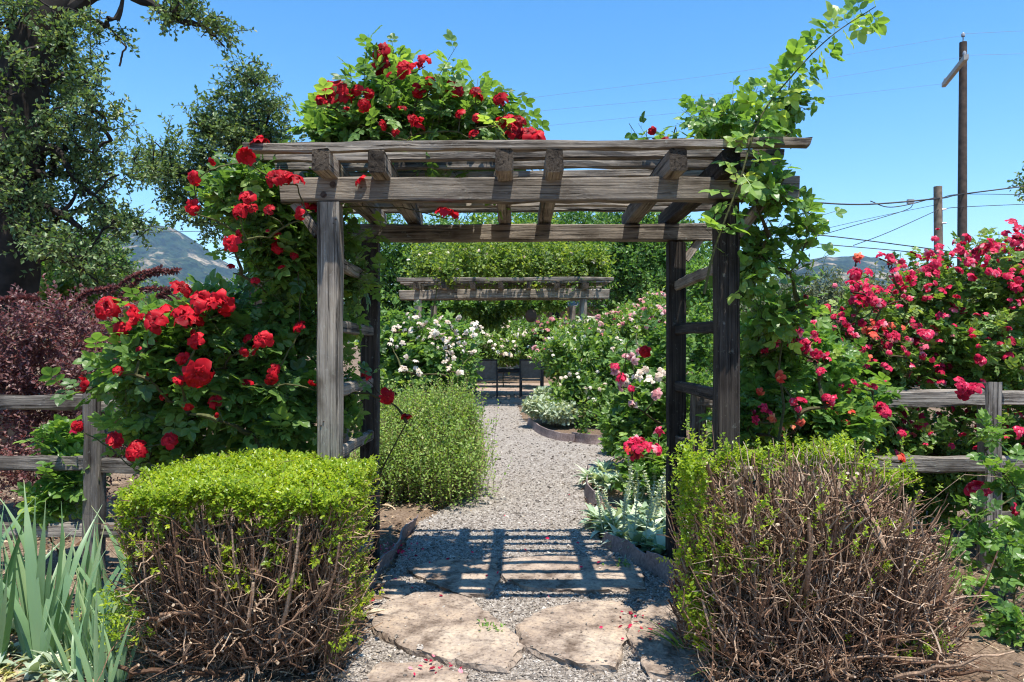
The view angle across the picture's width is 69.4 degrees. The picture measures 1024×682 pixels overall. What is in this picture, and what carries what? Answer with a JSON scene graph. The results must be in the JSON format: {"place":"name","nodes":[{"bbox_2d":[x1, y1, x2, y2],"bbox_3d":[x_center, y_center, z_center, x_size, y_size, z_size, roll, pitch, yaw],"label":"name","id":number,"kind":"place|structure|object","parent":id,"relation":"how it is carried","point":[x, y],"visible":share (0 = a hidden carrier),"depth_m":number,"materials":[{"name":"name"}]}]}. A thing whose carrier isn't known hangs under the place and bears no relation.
{"place":"outdoors","nodes":[
{"label":"outdoors","id":0,"kind":"place"},
{"bbox_2d":[132,231,199,232],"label":"overhead wire","id":1,"kind":"object","parent":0,"point":[180,231],"visible":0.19,"depth_m":39.99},
{"bbox_2d":[357,383,558,404],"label":"patio paving","id":2,"kind":"structure","parent":0,"point":[508,393],"depth_m":19.96,"materials":[{"name":"beige stone"}]},
{"bbox_2d":[474,359,497,397],"bbox_3d":[-0.640,0.919,18.366,0.585,0.953,0.568,0,0,0],"label":"patio chair","id":3,"kind":"object","parent":2,"relation":"on","point":[490,369],"visible":0.66,"depth_m":18.13,"materials":[{"name":"metal"}]},
{"bbox_2d":[466,322,543,386],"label":"rose bush","id":4,"kind":"object","parent":2,"relation":"on","point":[507,350],"visible":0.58,"depth_m":22.22,"materials":[{"name":"green plant"}]},
{"bbox_2d":[468,367,544,392],"bbox_3d":[-0.175,1.046,19.300,2.050,0.708,1.000,0,0,0],"label":"patio table","id":5,"kind":"object","parent":2,"relation":"on","point":[508,369],"visible":0.19,"depth_m":18.84,"materials":[{"name":"metal"}]},
{"bbox_2d":[519,359,543,397],"bbox_3d":[0.487,0.919,18.416,0.585,0.953,0.568,0,0,5],"label":"patio chair","id":6,"kind":"object","parent":2,"relation":"on","point":[526,368],"visible":0.88,"depth_m":18.19,"materials":[{"name":"metal"}]},
{"bbox_2d":[45,225,975,341],"bbox_3d":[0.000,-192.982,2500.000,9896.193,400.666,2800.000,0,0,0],"label":"mountain range","id":7,"kind":"structure","parent":0,"point":[168,249],"depth_m":2260.61,"materials":[{"name":"grey stone"}]},
{"bbox_2d":[0,343,1023,681],"bbox_3d":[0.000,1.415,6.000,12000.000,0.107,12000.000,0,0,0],"label":"ground","id":8,"kind":"structure","parent":0,"point":[404,511],"depth_m":4.69,"materials":[{"name":"soil"}]},
{"bbox_2d":[0,619,93,681],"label":"lambs ear","id":9,"kind":"object","parent":8,"relation":"on","point":[34,671],"visible":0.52,"depth_m":3.13},
{"bbox_2d":[10,414,110,556],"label":"young rose","id":10,"kind":"object","parent":8,"relation":"on","point":[60,439],"visible":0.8,"depth_m":4.45,"materials":[{"name":"green plant"}]},
{"bbox_2d":[0,484,128,681],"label":"iris clump","id":11,"kind":"object","parent":8,"relation":"on","point":[32,589],"visible":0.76,"depth_m":3.23,"materials":[{"name":"green plant"}]},
{"bbox_2d":[36,261,142,336],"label":"garden shrub","id":12,"kind":"object","parent":8,"relation":"on","point":[63,286],"visible":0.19,"depth_m":10.75,"materials":[{"name":"purple plant"}]},
{"bbox_2d":[0,264,182,507],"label":"barberry bush","id":13,"kind":"object","parent":8,"relation":"on","point":[33,331],"visible":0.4,"depth_m":5.51,"materials":[{"name":"purple plant"}]},
{"bbox_2d":[36,213,153,380],"bbox_3d":[-11.344,-1.078,19.171,5.041,5.246,4.116,0,0,0],"label":"tree","id":14,"kind":"object","parent":8,"relation":"on","point":[56,269],"visible":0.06,"depth_m":18.81,"materials":[{"name":"green plant"}]},
{"bbox_2d":[42,578,160,681],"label":"iris clump","id":15,"kind":"object","parent":8,"relation":"on","point":[84,648],"visible":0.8,"depth_m":3.05,"materials":[{"name":"green plant"}]},
{"bbox_2d":[49,507,173,681],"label":"iris clump","id":16,"kind":"object","parent":8,"relation":"on","point":[94,564],"visible":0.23,"depth_m":3.31,"materials":[{"name":"green plant"}]},
{"bbox_2d":[0,0,256,454],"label":"oak tree","id":17,"kind":"object","parent":8,"relation":"on","point":[39,44],"visible":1,"depth_m":9.21,"materials":[{"name":"green plant"}]},
{"bbox_2d":[0,386,349,579],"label":"split rail fence","id":18,"kind":"object","parent":8,"relation":"on","point":[94,489],"visible":0.27,"depth_m":4.39,"materials":[{"name":"grey wood"}]},
{"bbox_2d":[38,252,316,490],"bbox_3d":[-1.633,0.491,3.941,1.515,1.886,1.085,0,0,0],"label":"rose bush","id":19,"kind":"object","parent":8,"relation":"on","point":[179,377],"visible":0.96,"depth_m":3.75,"materials":[{"name":"green plant"}]},
{"bbox_2d":[104,42,304,307],"bbox_3d":[-5.799,-2.002,13.969,3.909,7.074,1.948,0,0,0],"label":"oak tree","id":20,"kind":"object","parent":8,"relation":"on","point":[234,128],"visible":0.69,"depth_m":13.73,"materials":[{"name":"green plant"}]},
{"bbox_2d":[74,446,393,681],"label":"box hedge","id":21,"kind":"object","parent":8,"relation":"on","point":[234,601],"visible":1,"depth_m":3.00,"materials":[{"name":"green plant"}]},
{"bbox_2d":[119,258,406,370],"bbox_3d":[-7.906,-0.893,21.996,9.309,4.949,5.556,0,0,0],"label":"tree","id":22,"kind":"object","parent":8,"relation":"on","point":[233,279],"visible":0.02,"depth_m":22.46,"materials":[{"name":"green plant"}]},
{"bbox_2d":[362,546,396,603],"bbox_3d":[-0.798,1.385,4.364,0.071,0.150,0.809,0,0,3],"label":"edging board","id":23,"kind":"object","parent":8,"relation":"on","point":[386,558],"visible":0.46,"depth_m":4.58,"materials":[{"name":"wood"}]},
{"bbox_2d":[390,515,417,559],"bbox_3d":[-0.768,1.387,5.218,0.071,0.146,0.938,0,0,2],"label":"edging board","id":24,"kind":"object","parent":8,"relation":"on","point":[409,527],"visible":0.72,"depth_m":5.36,"materials":[{"name":"wood"}]},
{"bbox_2d":[349,297,486,421],"bbox_3d":[-1.236,0.426,9.436,1.840,2.024,1.959,0,0,0],"label":"rose bush","id":25,"kind":"object","parent":8,"relation":"on","point":[422,346],"visible":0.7,"depth_m":9.32,"materials":[{"name":"green plant"}]},
{"bbox_2d":[350,349,511,511],"bbox_3d":[-0.865,0.755,7.026,1.742,1.365,1.956,0,0,0],"label":"garden shrub","id":26,"kind":"object","parent":8,"relation":"on","point":[437,452],"visible":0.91,"depth_m":6.58,"materials":[{"name":"green plant"}]},
{"bbox_2d":[344,213,539,342],"bbox_3d":[-3.090,-2.051,27.369,8.496,7.222,6.618,0,0,0],"label":"tree","id":27,"kind":"object","parent":8,"relation":"on","point":[391,254],"visible":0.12,"depth_m":25.99,"materials":[{"name":"green plant"}]},
{"bbox_2d":[353,291,534,369],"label":"tree","id":28,"kind":"object","parent":8,"relation":"on","point":[520,324],"visible":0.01,"depth_m":27.64,"materials":[{"name":"green plant"}]},
{"bbox_2d":[430,312,525,346],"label":"rose bush","id":29,"kind":"object","parent":8,"relation":"on","point":[509,328],"visible":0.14,"depth_m":24.51,"materials":[{"name":"green plant"}]},
{"bbox_2d":[397,277,613,325],"bbox_3d":[-0.143,0.070,17.601,4.588,2.846,4.336,0,0,0],"label":"pergola","id":30,"kind":"object","parent":8,"relation":"on","point":[583,294],"visible":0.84,"depth_m":15.90,"materials":[{"name":"grey wood"}]},
{"bbox_2d":[427,300,567,332],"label":"climbing vine","id":31,"kind":"object","parent":30,"relation":"hanging from","point":[491,316],"visible":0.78,"depth_m":19.43,"materials":[{"name":"green plant"}]},
{"bbox_2d":[396,212,620,317],"bbox_3d":[-0.037,-0.899,17.109,5.198,4.675,4.091,0,0,0],"label":"climbing vine","id":32,"kind":"object","parent":30,"relation":"on","point":[494,259],"visible":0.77,"depth_m":16.14,"materials":[{"name":"green plant"}]},
{"bbox_2d":[525,309,536,322],"bbox_3d":[0.420,-0.755,16.400,0.250,0.690,0.260,0,0,0],"label":"hanging lantern","id":33,"kind":"object","parent":30,"relation":"hanging from","point":[530,315],"visible":0.92,"depth_m":16.31,"materials":[{"name":"black metal"}]},
{"bbox_2d":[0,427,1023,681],"bbox_3d":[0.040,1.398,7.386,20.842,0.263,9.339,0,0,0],"label":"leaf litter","id":34,"kind":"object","parent":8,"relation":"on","point":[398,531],"visible":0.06,"depth_m":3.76,"materials":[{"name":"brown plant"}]},
{"bbox_2d":[242,136,812,631],"bbox_3d":[0.086,0.268,4.197,2.683,2.439,1.540,0,0,0],"label":"garden arbor","id":35,"kind":"object","parent":8,"relation":"on","point":[634,180],"visible":0.78,"depth_m":3.62,"materials":[{"name":"grey wood"}]},
{"bbox_2d":[183,25,549,549],"bbox_3d":[-0.727,-0.140,4.083,2.013,3.144,1.258,0,0,-15],"label":"climbing rose","id":36,"kind":"object","parent":35,"relation":"attached to","point":[267,230],"visible":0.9,"depth_m":3.84,"materials":[{"name":"green plant"}]},
{"bbox_2d":[624,0,889,512],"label":"grapevine","id":37,"kind":"object","parent":35,"relation":"attached to","point":[760,255],"visible":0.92,"depth_m":3.64,"materials":[{"name":"green plant"}]},
{"bbox_2d":[524,311,577,379],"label":"rose bush","id":38,"kind":"object","parent":8,"relation":"on","point":[544,326],"visible":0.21,"depth_m":21.67,"materials":[{"name":"green plant"}]},
{"bbox_2d":[483,211,620,329],"bbox_3d":[2.019,-2.619,31.176,8.108,8.345,6.013,0,0,0],"label":"tree","id":39,"kind":"object","parent":8,"relation":"on","point":[577,217],"visible":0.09,"depth_m":30.19,"materials":[{"name":"green plant"}]},
{"bbox_2d":[532,410,602,434],"bbox_3d":[1.672,1.385,12.958,2.784,0.001,5.079,0,0,0],"label":"planting bed","id":40,"kind":"object","parent":8,"relation":"on","point":[560,428],"visible":0.09,"depth_m":11.85,"materials":[{"name":"soil"}]},
{"bbox_2d":[520,385,579,426],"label":"silver bush","id":41,"kind":"object","parent":40,"relation":"on","point":[539,406],"visible":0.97,"depth_m":11.78,"materials":[{"name":"green plant"}]},
{"bbox_2d":[548,311,607,345],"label":"rose bush","id":42,"kind":"object","parent":40,"relation":"on","point":[574,326],"visible":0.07,"depth_m":15.03,"materials":[{"name":"green plant"}]},
{"bbox_2d":[524,316,638,429],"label":"rose bush","id":43,"kind":"object","parent":40,"relation":"on","point":[576,369],"visible":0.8,"depth_m":12.19,"materials":[{"name":"green plant"}]},
{"bbox_2d":[572,396,596,433],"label":"young rose","id":44,"kind":"object","parent":40,"relation":"on","point":[582,426],"visible":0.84,"depth_m":10.68,"materials":[{"name":"green plant"}]},
{"bbox_2d":[571,432,601,444],"bbox_3d":[1.123,1.375,10.323,0.780,0.170,0.269,0,0,29],"label":"edging board","id":45,"kind":"object","parent":8,"relation":"on","point":[587,439],"visible":0.39,"depth_m":10.24,"materials":[{"name":"brown wood"}]},
{"bbox_2d":[584,465,601,506],"bbox_3d":[0.724,1.375,6.975,0.112,0.170,1.552,0,0,1],"label":"edging board","id":46,"kind":"object","parent":8,"relation":"on","point":[589,493],"visible":0.56,"depth_m":6.53,"materials":[{"name":"wood"}]},
{"bbox_2d":[571,458,619,490],"bbox_3d":[0.880,1.308,7.151,0.604,0.248,0.967,0,0,-11],"label":"lambs ear","id":47,"kind":"object","parent":8,"relation":"on","point":[602,472],"visible":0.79,"depth_m":7.14},
{"bbox_2d":[597,436,622,456],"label":"garden shrub","id":48,"kind":"object","parent":8,"relation":"on","point":[605,448],"visible":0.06,"depth_m":9.21,"materials":[{"name":"green plant"}]},
{"bbox_2d":[579,299,665,354],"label":"rose bush","id":49,"kind":"object","parent":8,"relation":"on","point":[628,322],"visible":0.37,"depth_m":13.88,"materials":[{"name":"green plant"}]},
{"bbox_2d":[578,456,688,557],"bbox_3d":[0.988,1.198,5.551,1.001,0.577,1.790,0,0,0],"label":"lambs ear","id":50,"kind":"object","parent":8,"relation":"on","point":[641,517],"visible":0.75,"depth_m":5.38},
{"bbox_2d":[611,283,665,318],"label":"rose bush","id":51,"kind":"object","parent":8,"relation":"on","point":[659,297],"visible":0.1,"depth_m":16.92,"materials":[{"name":"green plant"}]},
{"bbox_2d":[570,212,712,321],"bbox_3d":[4.666,-1.912,25.131,5.544,6.949,6.006,0,0,-23],"label":"tree","id":52,"kind":"object","parent":8,"relation":"on","point":[640,267],"visible":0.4,"depth_m":24.02,"materials":[{"name":"green plant"}]},
{"bbox_2d":[592,312,696,458],"bbox_3d":[1.404,0.558,6.686,1.171,1.756,3.384,0,0,0],"label":"rose bush","id":53,"kind":"object","parent":8,"relation":"on","point":[639,373],"visible":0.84,"depth_m":7.45,"materials":[{"name":"green plant"}]},
{"bbox_2d":[607,426,687,507],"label":"rose bush","id":54,"kind":"object","parent":8,"relation":"on","point":[645,454],"visible":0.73,"depth_m":6.25,"materials":[{"name":"green plant"}]},
{"bbox_2d":[644,551,684,598],"bbox_3d":[0.927,1.380,4.279,0.073,0.161,0.720,0,0,-11],"label":"edging board","id":55,"kind":"object","parent":8,"relation":"on","point":[661,569],"visible":0.38,"depth_m":4.48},
{"bbox_2d":[686,258,712,488],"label":"garden shrub","id":56,"kind":"object","parent":8,"relation":"on","point":[700,302],"visible":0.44,"depth_m":8.37,"materials":[{"name":"green plant"}]},
{"bbox_2d":[687,215,781,375],"bbox_3d":[8.321,-1.818,28.932,6.372,6.773,6.046,0,0,0],"label":"tree","id":57,"kind":"object","parent":8,"relation":"on","point":[741,308],"depth_m":28.38,"materials":[{"name":"green plant"}]},
{"bbox_2d":[706,318,767,487],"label":"garden shrub","id":58,"kind":"object","parent":8,"relation":"on","point":[709,431],"visible":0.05,"depth_m":6.67,"materials":[{"name":"green plant"}]},
{"bbox_2d":[695,308,909,481],"bbox_3d":[1.685,0.598,4.246,1.397,1.670,0.841,0,0,-30],"label":"rose bush","id":59,"kind":"object","parent":8,"relation":"on","point":[828,394],"visible":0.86,"depth_m":4.08,"materials":[{"name":"green plant"}]},
{"bbox_2d":[740,253,877,324],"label":"tree","id":60,"kind":"object","parent":8,"relation":"on","point":[823,299],"visible":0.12,"depth_m":15.44,"materials":[{"name":"green plant"}]},
{"bbox_2d":[656,417,1014,681],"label":"box hedge","id":61,"kind":"object","parent":8,"relation":"on","point":[848,603],"visible":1,"depth_m":3.04,"materials":[{"name":"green plant"}]},
{"bbox_2d":[689,382,1023,573],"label":"split rail fence","id":62,"kind":"object","parent":8,"relation":"on","point":[992,398],"visible":0.37,"depth_m":4.59,"materials":[{"name":"grey wood"}]},
{"bbox_2d":[807,251,952,539],"bbox_3d":[2.401,0.420,5.084,1.093,2.022,1.066,0,0,0],"label":"rose bush","id":63,"kind":"object","parent":8,"relation":"on","point":[881,340],"visible":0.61,"depth_m":4.82,"materials":[{"name":"green plant"}]},
{"bbox_2d":[823,261,1019,341],"bbox_3d":[14.349,-0.771,23.796,8.583,4.693,5.218,0,0,0],"label":"tree","id":64,"kind":"object","parent":8,"relation":"on","point":[873,278],"visible":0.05,"depth_m":23.82,"materials":[{"name":"green plant"}]},
{"bbox_2d":[933,186,945,388],"bbox_3d":[12.697,-1.431,21.992,0.334,6.325,0.261,0,0,13],"label":"utility pole","id":65,"kind":"object","parent":8,"relation":"on","point":[938,214],"visible":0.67,"depth_m":21.91,"materials":[{"name":"brown wood"}]},
{"bbox_2d":[768,239,961,258],"bbox_3d":[10.785,-2.703,21.999,6.346,0.661,0.026,0,0,0],"label":"overhead wire","id":66,"kind":"object","parent":65,"relation":"attached to","point":[876,248],"visible":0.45,"depth_m":21.99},
{"bbox_2d":[809,234,946,250],"bbox_3d":[10.785,-2.918,21.998,6.347,0.793,0.031,0,0,0],"label":"overhead wire","id":67,"kind":"object","parent":65,"relation":"attached to","point":[875,241],"visible":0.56,"depth_m":21.99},
{"bbox_2d":[830,204,937,227],"bbox_3d":[10.442,-3.520,20.977,4.704,1.056,0.074,0,0,-24],"label":"overhead wire","id":68,"kind":"object","parent":65,"relation":"attached to","point":[882,215],"visible":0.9,"depth_m":21.03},
{"bbox_2d":[853,209,938,245],"bbox_3d":[10.886,-3.237,21.026,3.903,1.326,0.195,0,0,-29],"label":"overhead wire","id":69,"kind":"object","parent":65,"relation":"attached to","point":[896,228],"visible":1,"depth_m":21.18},
{"bbox_2d":[856,433,1023,542],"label":"garden shrub","id":70,"kind":"object","parent":8,"relation":"on","point":[929,488],"visible":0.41,"depth_m":5.03,"materials":[{"name":"green plant"}]},
{"bbox_2d":[875,218,1023,536],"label":"rose bush","id":71,"kind":"object","parent":8,"relation":"on","point":[986,324],"visible":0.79,"depth_m":4.89,"materials":[{"name":"red plant"}]},
{"bbox_2d":[942,32,968,300],"bbox_3d":[15.721,-4.553,25.982,0.486,12.566,2.874,0,0,18],"label":"utility pole","id":72,"kind":"object","parent":8,"relation":"on","point":[961,66],"visible":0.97,"depth_m":25.89,"materials":[{"name":"brown wood"}]},
{"bbox_2d":[158,36,956,144],"bbox_3d":[1.170,-8.782,24.905,29.331,3.915,2.198,0,0,0],"label":"overhead wire","id":73,"kind":"object","parent":72,"relation":"attached to","point":[710,75],"visible":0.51,"depth_m":23.95,"materials":[{"name":"black"}]},
{"bbox_2d":[295,57,959,141],"bbox_3d":[3.747,-8.295,24.638,24.746,3.450,1.734,0,0,-2],"label":"overhead wire","id":74,"kind":"object","parent":72,"relation":"attached to","point":[728,92],"visible":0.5,"depth_m":23.99,"materials":[{"name":"black metal"}]},
{"bbox_2d":[539,83,946,126],"bbox_3d":[3.028,-7.454,24.439,23.358,2.517,1.131,0,0,0],"label":"overhead wire","id":75,"kind":"object","parent":72,"relation":"attached to","point":[712,109],"visible":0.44,"depth_m":23.95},
{"bbox_2d":[819,186,1023,204],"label":"overhead wire","id":76,"kind":"object","parent":72,"relation":"attached to","point":[920,199],"visible":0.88,"depth_m":21.99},
{"bbox_2d":[937,194,1023,199],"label":"overhead wire","id":77,"kind":"object","parent":72,"relation":"attached to","point":[994,194],"visible":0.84,"depth_m":26.09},
{"bbox_2d":[945,204,1023,208],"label":"overhead wire","id":78,"kind":"object","parent":72,"relation":"attached to","point":[986,205],"visible":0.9,"depth_m":26.07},
{"bbox_2d":[932,496,1023,646],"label":"young rose","id":79,"kind":"object","parent":8,"relation":"on","point":[1010,613],"visible":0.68,"depth_m":3.50,"materials":[{"name":"green plant"}]},
{"bbox_2d":[948,408,1023,612],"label":"young rose","id":80,"kind":"object","parent":8,"relation":"on","point":[1010,559],"visible":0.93,"depth_m":3.93,"materials":[{"name":"green plant"}]},
{"bbox_2d":[1007,161,1023,202],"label":"tree","id":81,"kind":"object","parent":8,"relation":"on","point":[1019,184],"visible":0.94,"depth_m":30.32,"materials":[{"name":"green plant"}]},
{"bbox_2d":[0,0,1023,301],"label":"sky","id":82,"kind":"structure","parent":0,"point":[896,145],"materials":[{"name":"blue"}]},
{"bbox_2d":[291,403,772,681],"bbox_3d":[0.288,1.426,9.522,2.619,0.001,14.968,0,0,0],"label":"gravel path","id":83,"kind":"structure","parent":0,"point":[510,409],"depth_m":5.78,"materials":[{"name":"grey gravel"}]},
{"bbox_2d":[379,576,409,598],"bbox_3d":[-0.672,1.427,4.254,0.194,0.046,0.374,0,0,0],"label":"flagstone","id":84,"kind":"object","parent":83,"relation":"on","point":[393,588],"visible":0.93,"depth_m":4.21,"materials":[{"name":"beige stone"}]},
{"bbox_2d":[362,661,468,681],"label":"flagstone","id":85,"kind":"object","parent":83,"relation":"on","point":[394,672],"visible":0.99,"depth_m":3.12,"materials":[{"name":"beige stone"}]},
{"bbox_2d":[372,590,524,674],"bbox_3d":[-0.332,1.417,3.603,0.605,0.067,1.100,0,0,-31],"label":"flagstone","id":86,"kind":"object","parent":83,"relation":"on","point":[439,634],"visible":0.98,"depth_m":3.53,"materials":[{"name":"beige stone"}]},
{"bbox_2d":[407,559,500,597],"bbox_3d":[-0.355,1.422,4.446,0.584,0.056,0.691,0,0,0],"label":"flagstone","id":87,"kind":"object","parent":83,"relation":"on","point":[459,580],"visible":0.96,"depth_m":4.42,"materials":[{"name":"beige stone"}]},
{"bbox_2d":[478,618,505,631],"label":"weed","id":88,"kind":"object","parent":83,"relation":"on","point":[487,624],"visible":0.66,"depth_m":3.60,"materials":[{"name":"green plant"}]},
{"bbox_2d":[494,679,533,681],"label":"flagstone","id":89,"kind":"object","parent":83,"relation":"on","point":[522,680],"visible":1,"depth_m":3.08,"materials":[{"name":"beige stone"}]},
{"bbox_2d":[363,554,704,681],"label":"stone grit","id":90,"kind":"object","parent":83,"relation":"on","point":[421,648],"visible":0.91,"depth_m":3.77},
{"bbox_2d":[527,418,574,441],"bbox_3d":[0.479,1.380,11.511,0.243,0.160,2.323,0,0,-15],"label":"edging board","id":91,"kind":"object","parent":83,"relation":"on","point":[543,431],"visible":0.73,"depth_m":10.86,"materials":[{"name":"brown wood"}]},
{"bbox_2d":[499,554,646,593],"bbox_3d":[0.358,1.421,4.522,0.887,0.057,0.712,0,0,0],"label":"flagstone","id":92,"kind":"object","parent":83,"relation":"on","point":[543,567],"visible":0.99,"depth_m":4.44,"materials":[{"name":"beige stone"}]},
{"bbox_2d":[515,600,633,672],"bbox_3d":[0.296,1.417,3.616,0.551,0.066,0.836,0,0,14],"label":"flagstone","id":93,"kind":"object","parent":83,"relation":"on","point":[594,641],"visible":0.98,"depth_m":3.51,"materials":[{"name":"beige stone"}]},
{"bbox_2d":[602,557,629,566],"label":"weed","id":94,"kind":"object","parent":83,"relation":"on","point":[624,563],"visible":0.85,"depth_m":4.62,"materials":[{"name":"green plant"}]},
{"bbox_2d":[602,531,645,568],"bbox_3d":[0.757,1.390,4.868,0.062,0.140,0.651,0,0,-21],"label":"edging board","id":95,"kind":"object","parent":83,"relation":"on","point":[631,551],"visible":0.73,"depth_m":4.91,"materials":[{"name":"brown wood"}]},
{"bbox_2d":[626,597,721,681],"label":"flagstone","id":96,"kind":"object","parent":83,"relation":"on","point":[661,651],"visible":0.52,"depth_m":3.35,"materials":[{"name":"beige stone"}]},
{"bbox_2d":[640,617,695,652],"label":"grass tuft","id":97,"kind":"object","parent":96,"relation":"on","point":[670,635],"visible":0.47,"depth_m":3.36,"materials":[{"name":"green plant"}]},
{"bbox_2d":[691,652,727,675],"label":"grass tuft","id":98,"kind":"object","parent":96,"relation":"on","point":[707,663],"visible":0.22,"depth_m":3.10,"materials":[{"name":"green plant"}]},
{"bbox_2d":[370,494,991,675],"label":"fallen petals","id":99,"kind":"object","parent":83,"relation":"on","point":[460,670],"visible":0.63,"depth_m":3.78,"materials":[{"name":"red plant"}]},
{"bbox_2d":[481,297,615,366],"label":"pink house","id":100,"kind":"structure","parent":0,"point":[573,303],"depth_m":34.00,"materials":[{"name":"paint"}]},
{"bbox_3d":[11.796,-4.128,21.900,0.180,0.130,0.100,0,0,0],"label":"junction clip","id":101,"kind":"object","parent":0,"visible":0},
{"bbox_2d":[822,205,912,234],"bbox_3d":[10.230,-3.621,22.578,3.447,0.895,1.054,0,0,36],"label":"overhead wire","id":102,"kind":"object","parent":101,"relation":"attached to","point":[867,221],"visible":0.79,"depth_m":21.98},
{"bbox_2d":[870,197,934,207],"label":"overhead wire","id":103,"kind":"object","parent":101,"relation":"hanging from","point":[898,206],"visible":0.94,"depth_m":21.99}
]}

